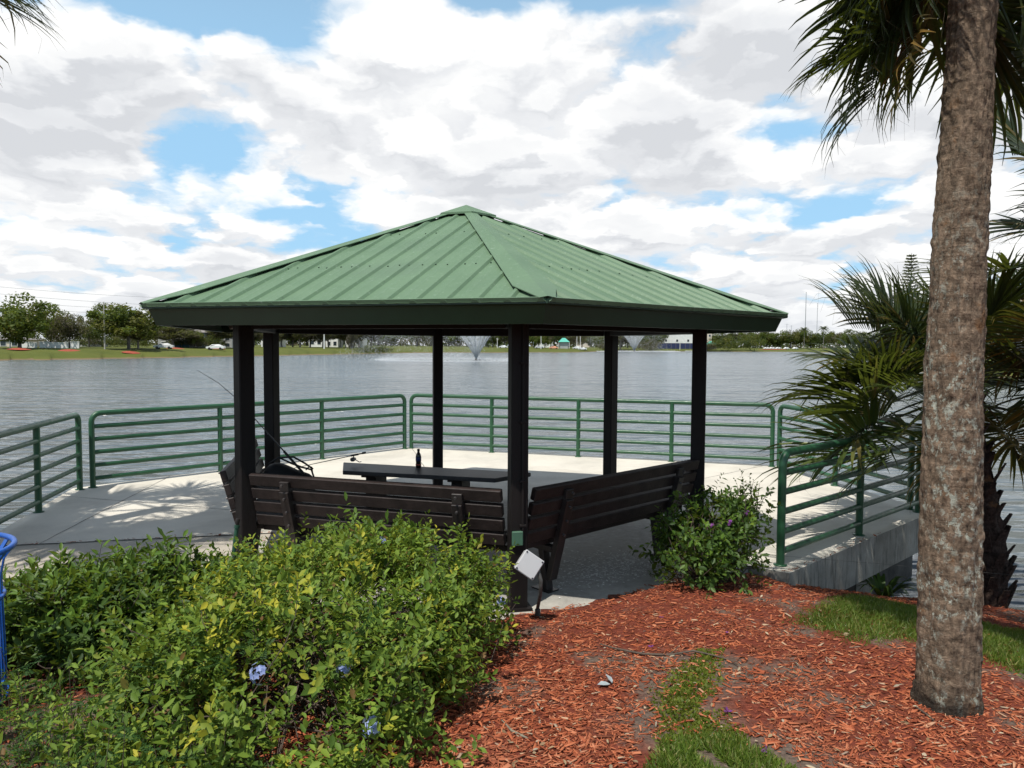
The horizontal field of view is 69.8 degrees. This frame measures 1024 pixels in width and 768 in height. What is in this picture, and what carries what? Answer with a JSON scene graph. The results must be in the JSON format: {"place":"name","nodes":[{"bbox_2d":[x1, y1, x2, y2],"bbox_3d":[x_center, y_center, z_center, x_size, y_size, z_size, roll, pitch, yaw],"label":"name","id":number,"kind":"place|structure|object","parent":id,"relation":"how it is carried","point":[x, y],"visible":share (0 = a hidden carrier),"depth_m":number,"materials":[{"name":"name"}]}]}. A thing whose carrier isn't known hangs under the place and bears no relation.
{"place":"outdoors","nodes":[
{"label":"outdoors","id":0,"kind":"place"},
{"bbox_2d":[0,533,272,584],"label":"path","id":1,"kind":"structure","parent":0,"point":[18,554],"depth_m":7.29,"materials":[{"name":"concrete"}]},
{"bbox_2d":[0,351,1023,610],"bbox_3d":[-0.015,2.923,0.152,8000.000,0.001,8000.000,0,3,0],"label":"water","id":2,"kind":"structure","parent":0,"point":[36,391],"depth_m":37.66,"materials":[{"name":"grey liquid"}]},
{"bbox_2d":[329,335,507,361],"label":"fountain","id":3,"kind":"object","parent":2,"relation":"on","point":[473,348],"visible":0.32,"depth_m":144.80,"materials":[{"name":"white liquid"}]},
{"bbox_2d":[581,335,678,351],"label":"fountain","id":4,"kind":"object","parent":2,"relation":"on","point":[635,345],"visible":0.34,"depth_m":420.76,"materials":[{"name":"white liquid"}]},
{"bbox_2d":[0,344,1023,767],"bbox_3d":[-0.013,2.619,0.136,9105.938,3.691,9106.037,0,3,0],"label":"ground","id":5,"kind":"structure","parent":0,"point":[112,352],"depth_m":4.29,"materials":[{"name":"brown wood"}]},
{"bbox_2d":[0,532,17,705],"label":"litter bin","id":6,"kind":"object","parent":5,"relation":"on","point":[5,551],"visible":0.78,"depth_m":3.82,"materials":[{"name":"blue paint"}]},
{"bbox_2d":[0,337,43,346],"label":"house","id":7,"kind":"structure","parent":5,"relation":"on","point":[4,344],"depth_m":174.80,"materials":[{"name":"beige paint"}]},
{"bbox_2d":[0,292,59,347],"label":"tree","id":8,"kind":"object","parent":5,"relation":"on","point":[18,325],"visible":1,"depth_m":146.97,"materials":[{"name":"green plant"}]},
{"bbox_2d":[0,0,60,87],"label":"palm tree","id":9,"kind":"object","parent":5,"relation":"on","point":[7,4],"visible":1,"depth_m":6.58,"materials":[{"name":"green plant"}]},
{"bbox_2d":[28,307,74,341],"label":"tree","id":10,"kind":"object","parent":5,"relation":"on","point":[39,332],"visible":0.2,"depth_m":162.95,"materials":[{"name":"green plant"}]},
{"bbox_2d":[46,342,68,347],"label":"garden wall","id":11,"kind":"structure","parent":5,"relation":"on","point":[57,344],"depth_m":157.66,"materials":[{"name":"white paint"}]},
{"bbox_2d":[43,312,93,347],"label":"tree","id":12,"kind":"object","parent":5,"relation":"on","point":[70,328],"visible":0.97,"depth_m":159.52,"materials":[{"name":"green plant"}]},
{"bbox_2d":[70,341,79,347],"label":"garden wall","id":13,"kind":"structure","parent":5,"relation":"on","point":[74,344],"depth_m":157.65,"materials":[{"name":"white paint"}]},
{"bbox_2d":[75,325,103,346],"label":"tree","id":14,"kind":"object","parent":5,"relation":"on","point":[96,333],"visible":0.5,"depth_m":179.42,"materials":[{"name":"green plant"}]},
{"bbox_2d":[80,336,106,346],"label":"bush","id":15,"kind":"object","parent":5,"relation":"on","point":[92,342],"visible":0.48,"depth_m":186.75,"materials":[{"name":"green plant"}]},
{"bbox_2d":[77,302,115,340],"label":"tree","id":16,"kind":"object","parent":5,"relation":"on","point":[99,307],"visible":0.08,"depth_m":198.56,"materials":[{"name":"green plant"}]},
{"bbox_2d":[100,302,107,348],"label":"utility pole","id":17,"kind":"object","parent":5,"relation":"on","point":[103,304],"visible":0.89,"depth_m":159.46,"materials":[{"name":"white paint"}]},
{"bbox_2d":[95,337,126,346],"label":"bush","id":18,"kind":"object","parent":5,"relation":"on","point":[110,342],"visible":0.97,"depth_m":185.50,"materials":[{"name":"green plant"}]},
{"bbox_2d":[86,302,166,349],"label":"tree","id":19,"kind":"object","parent":5,"relation":"on","point":[120,320],"visible":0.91,"depth_m":161.23,"materials":[{"name":"green plant"}]},
{"bbox_2d":[0,527,265,690],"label":"shrub","id":20,"kind":"object","parent":5,"relation":"on","point":[55,614],"visible":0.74,"depth_m":4.30,"materials":[{"name":"green plant"}]},
{"bbox_2d":[0,633,273,767],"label":"weeds","id":21,"kind":"object","parent":5,"relation":"on","point":[65,756],"visible":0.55,"depth_m":3.10,"materials":[{"name":"green plant"}]},
{"bbox_2d":[115,325,160,348],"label":"tree","id":22,"kind":"object","parent":5,"relation":"on","point":[137,340],"visible":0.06,"depth_m":172.18,"materials":[{"name":"green plant"}]},
{"bbox_2d":[130,340,152,346],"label":"bush","id":23,"kind":"object","parent":5,"relation":"on","point":[143,343],"visible":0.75,"depth_m":192.09,"materials":[{"name":"green plant"}]},
{"bbox_2d":[153,343,174,348],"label":"parked car","id":24,"kind":"object","parent":5,"relation":"on","point":[164,345],"visible":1,"depth_m":175.07,"materials":[{"name":"paint"}]},
{"bbox_2d":[163,338,187,346],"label":"bush","id":25,"kind":"object","parent":5,"relation":"on","point":[177,341],"visible":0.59,"depth_m":196.68,"materials":[{"name":"green plant"}]},
{"bbox_2d":[154,326,199,345],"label":"tree","id":26,"kind":"object","parent":5,"relation":"on","point":[172,333],"visible":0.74,"depth_m":189.36,"materials":[{"name":"green plant"}]},
{"bbox_2d":[158,330,216,347],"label":"house","id":27,"kind":"structure","parent":5,"relation":"on","point":[188,345],"depth_m":199.69,"materials":[{"name":"grey paint"}]},
{"bbox_2d":[180,338,207,347],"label":"bush","id":28,"kind":"object","parent":5,"relation":"on","point":[198,344],"visible":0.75,"depth_m":192.93,"materials":[{"name":"green plant"}]},
{"bbox_2d":[187,330,204,343],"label":"tree","id":29,"kind":"object","parent":5,"relation":"on","point":[200,338],"visible":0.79,"depth_m":192.33,"materials":[{"name":"green plant"}]},
{"bbox_2d":[202,334,224,346],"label":"bush","id":30,"kind":"object","parent":5,"relation":"on","point":[210,341],"visible":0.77,"depth_m":197.63,"materials":[{"name":"green plant"}]},
{"bbox_2d":[206,344,225,349],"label":"parked car","id":31,"kind":"object","parent":5,"relation":"on","point":[212,346],"visible":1,"depth_m":185.03,"materials":[{"name":"paint"}]},
{"bbox_2d":[206,331,232,341],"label":"tree","id":32,"kind":"object","parent":5,"relation":"on","point":[227,335],"visible":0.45,"depth_m":202.06,"materials":[{"name":"green plant"}]},
{"bbox_2d":[220,339,232,347],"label":"house","id":33,"kind":"structure","parent":5,"relation":"on","point":[229,344],"depth_m":213.67,"materials":[{"name":"grey paint"}]},
{"bbox_2d":[232,518,239,557],"bbox_3d":[-2.134,1.392,5.689,0.041,0.702,0.063,3,4,39],"label":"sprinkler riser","id":34,"kind":"object","parent":5,"relation":"on","point":[236,526],"visible":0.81,"depth_m":5.67,"materials":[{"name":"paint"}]},
{"bbox_2d":[0,492,520,767],"bbox_3d":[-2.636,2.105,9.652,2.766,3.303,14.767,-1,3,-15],"label":"shrub","id":35,"kind":"object","parent":5,"relation":"on","point":[292,583],"visible":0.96,"depth_m":3.43,"materials":[{"name":"green plant"}]},
{"bbox_2d":[279,334,291,346],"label":"tree","id":36,"kind":"object","parent":5,"relation":"on","point":[285,337],"visible":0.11,"depth_m":251.94,"materials":[{"name":"green plant"}]},
{"bbox_2d":[286,337,308,345],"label":"tree","id":37,"kind":"object","parent":5,"relation":"on","point":[296,340],"visible":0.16,"depth_m":573.70,"materials":[{"name":"green plant"}]},
{"bbox_2d":[290,334,314,346],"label":"tree","id":38,"kind":"object","parent":5,"relation":"on","point":[296,336],"visible":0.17,"depth_m":249.91,"materials":[{"name":"green plant"}]},
{"bbox_2d":[291,334,321,347],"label":"tree","id":39,"kind":"object","parent":5,"relation":"on","point":[310,339],"visible":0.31,"depth_m":251.98,"materials":[{"name":"green plant"}]},
{"bbox_2d":[309,340,325,346],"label":"house","id":40,"kind":"structure","parent":5,"relation":"on","point":[316,344],"depth_m":284.59,"materials":[{"name":"white paint"}]},
{"bbox_2d":[309,334,337,347],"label":"tree","id":41,"kind":"object","parent":5,"relation":"on","point":[320,337],"visible":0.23,"depth_m":250.78,"materials":[{"name":"green plant"}]},
{"bbox_2d":[326,338,342,346],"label":"house","id":42,"kind":"structure","parent":5,"relation":"on","point":[335,342],"depth_m":284.56,"materials":[{"name":"white paint"}]},
{"bbox_2d":[334,334,347,347],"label":"tree","id":43,"kind":"object","parent":5,"relation":"on","point":[340,337],"visible":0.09,"depth_m":265.50,"materials":[{"name":"green plant"}]},
{"bbox_2d":[346,335,357,354],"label":"tree","id":44,"kind":"object","parent":5,"relation":"on","point":[351,341],"visible":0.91,"depth_m":211.28,"materials":[{"name":"green plant"}]},
{"bbox_2d":[351,344,373,353],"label":"bush","id":45,"kind":"object","parent":5,"relation":"on","point":[365,348],"visible":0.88,"depth_m":235.23,"materials":[{"name":"green plant"}]},
{"bbox_2d":[358,335,381,347],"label":"tree","id":46,"kind":"object","parent":5,"relation":"on","point":[371,336],"visible":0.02,"depth_m":279.80,"materials":[{"name":"green plant"}]},
{"bbox_2d":[369,345,385,353],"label":"bush","id":47,"kind":"object","parent":5,"relation":"on","point":[377,349],"visible":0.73,"depth_m":245.00,"materials":[{"name":"green plant"}]},
{"bbox_2d":[379,335,407,345],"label":"tree","id":48,"kind":"object","parent":5,"relation":"on","point":[392,337],"visible":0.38,"depth_m":589.49,"materials":[{"name":"green plant"}]},
{"bbox_2d":[399,336,431,345],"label":"tree","id":49,"kind":"object","parent":5,"relation":"on","point":[416,340],"visible":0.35,"depth_m":587.13,"materials":[{"name":"green plant"}]},
{"bbox_2d":[443,336,462,346],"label":"tree","id":50,"kind":"object","parent":5,"relation":"on","point":[452,339],"visible":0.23,"depth_m":603.43,"materials":[{"name":"green plant"}]},
{"bbox_2d":[107,337,866,347],"bbox_3d":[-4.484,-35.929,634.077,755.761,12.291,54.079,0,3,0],"label":"wood","id":51,"kind":"object","parent":5,"relation":"on","point":[405,341],"visible":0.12,"depth_m":621.51,"materials":[{"name":"green plant"}]},
{"bbox_2d":[475,336,499,347],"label":"tree","id":52,"kind":"object","parent":5,"relation":"on","point":[492,338],"visible":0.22,"depth_m":368.66,"materials":[{"name":"green plant"}]},
{"bbox_2d":[0,447,1019,620],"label":"deck","id":53,"kind":"structure","parent":5,"relation":"on","point":[197,504],"depth_m":8.51,"materials":[{"name":"concrete"}]},
{"bbox_2d":[0,413,84,523],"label":"railing","id":54,"kind":"object","parent":53,"relation":"on","point":[35,457],"visible":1,"depth_m":8.80,"materials":[{"name":"green metal"}]},
{"bbox_2d":[88,394,407,487],"bbox_3d":[-4.009,0.824,12.360,0.121,1.087,5.677,3,4,43],"label":"railing","id":55,"kind":"object","parent":53,"relation":"on","point":[220,440],"visible":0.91,"depth_m":11.64,"materials":[{"name":"green metal"}]},
{"bbox_2d":[218,438,296,555],"bbox_3d":[-2.527,1.159,7.593,0.700,0.936,2.308,0,3,-13],"label":"bench","id":56,"kind":"object","parent":53,"relation":"on","point":[227,473],"visible":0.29,"depth_m":6.60,"materials":[{"name":"paint"}]},
{"bbox_2d":[264,456,314,489],"bbox_3d":[-2.312,0.951,7.610,0.568,0.436,0.327,0,3,0],"label":"duffel bag","id":57,"kind":"object","parent":56,"relation":"on","point":[279,468],"visible":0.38,"depth_m":7.51,"materials":[{"name":"black fabric"}]},
{"bbox_2d":[197,370,304,473],"bbox_3d":[-2.740,0.382,7.723,1.371,1.041,0.087,1,3,21],"label":"fishing rod","id":58,"kind":"object","parent":57,"relation":"on","point":[293,461],"visible":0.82,"depth_m":7.61,"materials":[{"name":"metal"}]},
{"bbox_2d":[293,452,365,468],"bbox_3d":[-1.971,0.866,7.974,0.099,0.104,1.278,2,3,25],"label":"fishing rod","id":59,"kind":"object","parent":57,"relation":"in","point":[353,459],"visible":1,"depth_m":8.34,"materials":[{"name":"metal"}]},
{"bbox_2d":[249,473,506,579],"bbox_3d":[-1.086,1.237,6.218,2.258,0.936,0.700,1,3,17],"label":"bench","id":60,"kind":"object","parent":53,"relation":"on","point":[282,493],"visible":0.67,"depth_m":5.96,"materials":[{"name":"paint"}]},
{"bbox_2d":[343,462,530,514],"bbox_3d":[-0.952,1.278,8.108,2.280,0.649,0.535,1,3,15],"label":"table","id":61,"kind":"object","parent":53,"relation":"on","point":[453,476],"visible":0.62,"depth_m":7.98,"materials":[{"name":"brown paint"}]},
{"bbox_2d":[416,449,420,467],"bbox_3d":[-1.055,0.838,8.279,0.065,0.212,0.065,0,3,0],"label":"bottle","id":62,"kind":"object","parent":61,"relation":"on","point":[418,459],"visible":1,"depth_m":8.26,"materials":[{"name":"black glass"}]},
{"bbox_2d":[139,205,787,612],"bbox_3d":[-0.502,-0.162,8.008,5.739,3.543,6.570,0,3,-13],"label":"gazebo","id":63,"kind":"object","parent":53,"relation":"on","point":[465,271],"visible":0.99,"depth_m":6.01,"materials":[{"name":"green metal"}]},
{"bbox_2d":[409,393,775,466],"bbox_3d":[1.216,0.793,13.454,6.832,1.087,0.121,1,3,17],"label":"railing","id":64,"kind":"object","parent":53,"relation":"on","point":[578,419],"visible":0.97,"depth_m":13.33,"materials":[{"name":"green metal"}]},
{"bbox_2d":[503,458,699,593],"bbox_3d":[0.820,1.224,6.654,2.258,0.936,0.700,-2,4,-43],"label":"bench","id":65,"kind":"object","parent":53,"relation":"on","point":[560,513],"visible":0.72,"depth_m":6.26,"materials":[{"name":"paint"}]},
{"bbox_2d":[776,404,915,509],"bbox_3d":[4.745,0.951,10.758,0.121,1.087,3.277,0,3,-9],"label":"railing","id":66,"kind":"object","parent":53,"relation":"on","point":[780,427],"visible":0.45,"depth_m":10.73,"materials":[{"name":"green metal"}]},
{"bbox_2d":[773,426,921,566],"bbox_3d":[3.762,1.093,7.931,3.506,1.087,0.121,-2,4,-42],"label":"railing","id":67,"kind":"object","parent":53,"relation":"on","point":[858,507],"visible":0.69,"depth_m":7.40,"materials":[{"name":"green metal"}]},
{"bbox_2d":[501,720,527,738],"bbox_3d":[0.002,1.598,3.396,0.030,0.026,0.234,-2,3,-32],"label":"twig","id":68,"kind":"object","parent":5,"relation":"on","point":[512,731],"visible":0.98,"depth_m":3.36,"materials":[{"name":"beige wood"}]},
{"bbox_2d":[514,550,543,615],"bbox_3d":[0.120,1.482,5.309,0.216,0.626,0.284,0,3,0],"label":"floodlight","id":69,"kind":"object","parent":5,"relation":"on","point":[529,565],"visible":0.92,"depth_m":5.19,"materials":[{"name":"grey plastic"}]},
{"bbox_2d":[529,336,544,347],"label":"tree","id":70,"kind":"object","parent":5,"relation":"on","point":[535,340],"visible":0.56,"depth_m":371.81,"materials":[{"name":"green plant"}]},
{"bbox_2d":[542,336,551,347],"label":"tree","id":71,"kind":"object","parent":5,"relation":"on","point":[546,342],"visible":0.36,"depth_m":389.29,"materials":[{"name":"green plant"}]},
{"bbox_2d":[548,336,563,345],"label":"tree","id":72,"kind":"object","parent":5,"relation":"on","point":[554,338],"visible":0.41,"depth_m":373.31,"materials":[{"name":"green plant"}]},
{"bbox_2d":[558,338,569,348],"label":"kiosk","id":73,"kind":"object","parent":5,"relation":"on","point":[564,343],"visible":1,"depth_m":369.52,"materials":[{"name":"teal paint"}]},
{"bbox_2d":[563,336,589,346],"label":"tree","id":74,"kind":"object","parent":5,"relation":"on","point":[572,340],"visible":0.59,"depth_m":377.74,"materials":[{"name":"green plant"}]},
{"bbox_2d":[589,336,603,347],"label":"tree","id":75,"kind":"object","parent":5,"relation":"on","point":[597,338],"visible":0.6,"depth_m":463.05,"materials":[{"name":"green plant"}]},
{"bbox_2d":[597,674,612,684],"bbox_3d":[0.511,1.603,3.974,0.060,0.031,0.102,2,4,33],"label":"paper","id":76,"kind":"object","parent":5,"relation":"on","point":[605,682],"visible":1,"depth_m":3.97,"materials":[{"name":"white paper"}]},
{"bbox_2d":[618,336,630,349],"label":"tree","id":77,"kind":"object","parent":5,"relation":"on","point":[621,339],"visible":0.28,"depth_m":458.55,"materials":[{"name":"green plant"}]},
{"bbox_2d":[637,335,662,348],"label":"tree","id":78,"kind":"object","parent":5,"relation":"on","point":[657,337],"visible":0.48,"depth_m":465.71,"materials":[{"name":"green plant"}]},
{"bbox_2d":[637,338,664,350],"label":"bush","id":79,"kind":"object","parent":5,"relation":"on","point":[646,343],"visible":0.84,"depth_m":450.32,"materials":[{"name":"green plant"}]},
{"bbox_2d":[600,643,737,663],"bbox_3d":[0.946,1.641,4.498,0.843,0.049,0.161,1,3,20],"label":"twig","id":80,"kind":"object","parent":5,"relation":"on","point":[660,654],"visible":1,"depth_m":4.47,"materials":[{"name":"brown wood"}]},
{"bbox_2d":[657,343,691,348],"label":"fence","id":81,"kind":"object","parent":5,"relation":"on","point":[678,346],"visible":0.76,"depth_m":487.23,"materials":[{"name":"blue"}]},
{"bbox_2d":[665,334,692,342],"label":"house","id":82,"kind":"structure","parent":5,"relation":"on","point":[687,338],"depth_m":504.03,"materials":[{"name":"white paint"}]},
{"bbox_2d":[647,645,752,747],"bbox_3d":[0.991,1.631,3.943,0.520,0.159,1.630,1,3,12],"label":"clover","id":83,"kind":"object","parent":5,"relation":"on","point":[679,702],"visible":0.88,"depth_m":3.75,"materials":[{"name":"green plant"}]},
{"bbox_2d":[628,469,782,598],"bbox_3d":[1.700,1.246,6.280,1.277,0.982,1.136,-1,3,-24],"label":"shrub","id":84,"kind":"object","parent":5,"relation":"on","point":[720,535],"visible":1,"depth_m":6.13,"materials":[{"name":"green plant"}]},
{"bbox_2d":[640,728,797,767],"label":"grass","id":85,"kind":"structure","parent":5,"relation":"on","point":[682,753],"depth_m":3.15,"materials":[{"name":"green plant"}]},
{"bbox_2d":[707,336,740,350],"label":"bush","id":86,"kind":"object","parent":5,"relation":"on","point":[725,343],"visible":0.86,"depth_m":456.32,"materials":[{"name":"green plant"}]},
{"bbox_2d":[712,333,741,347],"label":"tree","id":87,"kind":"object","parent":5,"relation":"on","point":[736,337],"visible":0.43,"depth_m":570.88,"materials":[{"name":"green plant"}]},
{"bbox_2d":[727,334,765,351],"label":"tree","id":88,"kind":"object","parent":5,"relation":"on","point":[748,342],"visible":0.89,"depth_m":465.56,"materials":[{"name":"green plant"}]},
{"bbox_2d":[738,332,756,343],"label":"tree","id":89,"kind":"object","parent":5,"relation":"on","point":[742,335],"visible":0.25,"depth_m":547.86,"materials":[{"name":"green plant"}]},
{"bbox_2d":[747,332,775,347],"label":"tree","id":90,"kind":"object","parent":5,"relation":"on","point":[767,336],"visible":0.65,"depth_m":546.93,"materials":[{"name":"green plant"}]},
{"bbox_2d":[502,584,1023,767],"bbox_3d":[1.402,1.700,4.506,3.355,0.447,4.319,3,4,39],"label":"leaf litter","id":91,"kind":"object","parent":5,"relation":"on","point":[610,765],"visible":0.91,"depth_m":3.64,"materials":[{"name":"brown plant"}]},
{"bbox_2d":[768,330,793,347],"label":"tree","id":92,"kind":"object","parent":5,"relation":"on","point":[784,337],"visible":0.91,"depth_m":554.99,"materials":[{"name":"green plant"}]},
{"bbox_2d":[789,329,810,347],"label":"tree","id":93,"kind":"object","parent":5,"relation":"on","point":[798,338],"visible":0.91,"depth_m":546.50,"materials":[{"name":"green plant"}]},
{"bbox_2d":[803,330,819,347],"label":"tree","id":94,"kind":"object","parent":5,"relation":"on","point":[811,343],"visible":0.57,"depth_m":547.27,"materials":[{"name":"green plant"}]},
{"bbox_2d":[807,333,831,347],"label":"tree","id":95,"kind":"object","parent":5,"relation":"on","point":[818,337],"visible":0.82,"depth_m":544.43,"materials":[{"name":"green plant"}]},
{"bbox_2d":[821,331,835,345],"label":"tree","id":96,"kind":"object","parent":5,"relation":"on","point":[832,333],"visible":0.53,"depth_m":551.64,"materials":[{"name":"green plant"}]},
{"bbox_2d":[826,332,843,346],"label":"tree","id":97,"kind":"object","parent":5,"relation":"on","point":[839,334],"visible":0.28,"depth_m":536.16,"materials":[{"name":"green plant"}]},
{"bbox_2d":[835,329,859,344],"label":"tree","id":98,"kind":"object","parent":5,"relation":"on","point":[846,339],"visible":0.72,"depth_m":521.25,"materials":[{"name":"green plant"}]},
{"bbox_2d":[857,573,915,596],"bbox_3d":[4.006,2.208,7.864,0.736,0.293,0.822,-2,4,-38],"label":"strap leaf plant","id":99,"kind":"object","parent":5,"relation":"on","point":[878,586],"visible":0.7,"depth_m":7.88,"materials":[{"name":"green plant"}]},
{"bbox_2d":[750,244,1023,608],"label":"palm tree","id":100,"kind":"object","parent":5,"relation":"on","point":[887,366],"visible":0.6,"depth_m":7.53,"materials":[{"name":"green plant"}]},
{"bbox_2d":[778,0,1023,717],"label":"palm tree","id":101,"kind":"object","parent":5,"relation":"on","point":[982,46],"visible":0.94,"depth_m":3.79,"materials":[{"name":"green plant"}]},
{"bbox_2d":[900,253,922,293],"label":"conifer","id":102,"kind":"object","parent":5,"relation":"on","point":[911,265],"visible":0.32,"depth_m":99.16,"materials":[{"name":"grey plant"}]},
{"bbox_2d":[894,101,1023,403],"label":"palm tree","id":103,"kind":"object","parent":5,"relation":"on","point":[1011,222],"visible":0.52,"depth_m":6.44,"materials":[{"name":"green plant"}]},
{"bbox_2d":[0,0,1023,347],"label":"sky","id":104,"kind":"structure","parent":0,"point":[164,147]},
{"bbox_2d":[781,592,1023,678],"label":"grass","id":105,"kind":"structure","parent":0,"point":[1003,641],"depth_m":5.23,"materials":[{"name":"green plant"}]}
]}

